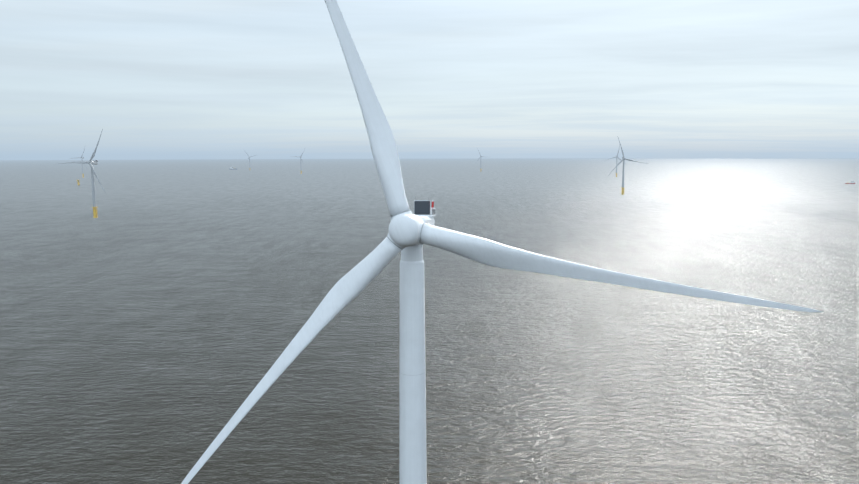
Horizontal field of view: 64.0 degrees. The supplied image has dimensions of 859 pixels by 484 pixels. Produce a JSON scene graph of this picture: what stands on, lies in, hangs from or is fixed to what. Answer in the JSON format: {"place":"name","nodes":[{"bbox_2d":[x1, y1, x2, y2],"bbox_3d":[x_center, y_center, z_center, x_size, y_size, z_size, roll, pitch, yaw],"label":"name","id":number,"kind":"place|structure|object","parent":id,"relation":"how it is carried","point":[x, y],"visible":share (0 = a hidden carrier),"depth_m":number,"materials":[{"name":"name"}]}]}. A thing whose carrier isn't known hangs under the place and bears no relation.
{"place":"outdoors","nodes":[
{"label":"outdoors","id":0,"kind":"place"},
{"bbox_2d":[0,158,858,483],"bbox_3d":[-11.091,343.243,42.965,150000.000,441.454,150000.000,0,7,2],"label":"sea","id":1,"kind":"structure","parent":0,"point":[154,316],"depth_m":507.05,"materials":[{"name":"liquid"}]},
{"bbox_2d":[70,148,86,177],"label":"wind turbine","id":2,"kind":"object","parent":1,"relation":"on","point":[81,157],"visible":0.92,"depth_m":3856.81,"materials":[{"name":"white metal"}]},
{"bbox_2d":[57,129,105,217],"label":"wind turbine","id":3,"kind":"object","parent":1,"relation":"on","point":[90,162],"visible":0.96,"depth_m":1368.31,"materials":[{"name":"white metal"}]},
{"bbox_2d":[295,147,305,173],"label":"wind turbine","id":4,"kind":"object","parent":1,"relation":"on","point":[300,160],"visible":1,"depth_m":4476.48,"materials":[{"name":"white metal"}]},
{"bbox_2d":[181,0,822,483],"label":"wind turbine","id":5,"kind":"object","parent":1,"relation":"on","point":[409,236],"visible":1,"depth_m":132.86,"materials":[{"name":"white metal"}]},
{"bbox_2d":[605,145,626,176],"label":"wind turbine","id":6,"kind":"object","parent":1,"relation":"on","point":[616,157],"visible":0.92,"depth_m":3746.56,"materials":[{"name":"white metal"}]},
{"bbox_2d":[608,138,648,194],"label":"wind turbine","id":7,"kind":"object","parent":1,"relation":"on","point":[623,187],"visible":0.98,"depth_m":2116.13,"materials":[{"name":"white metal"}]},
{"bbox_2d":[0,0,858,159],"label":"sky","id":8,"kind":"structure","parent":0,"point":[161,79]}
]}

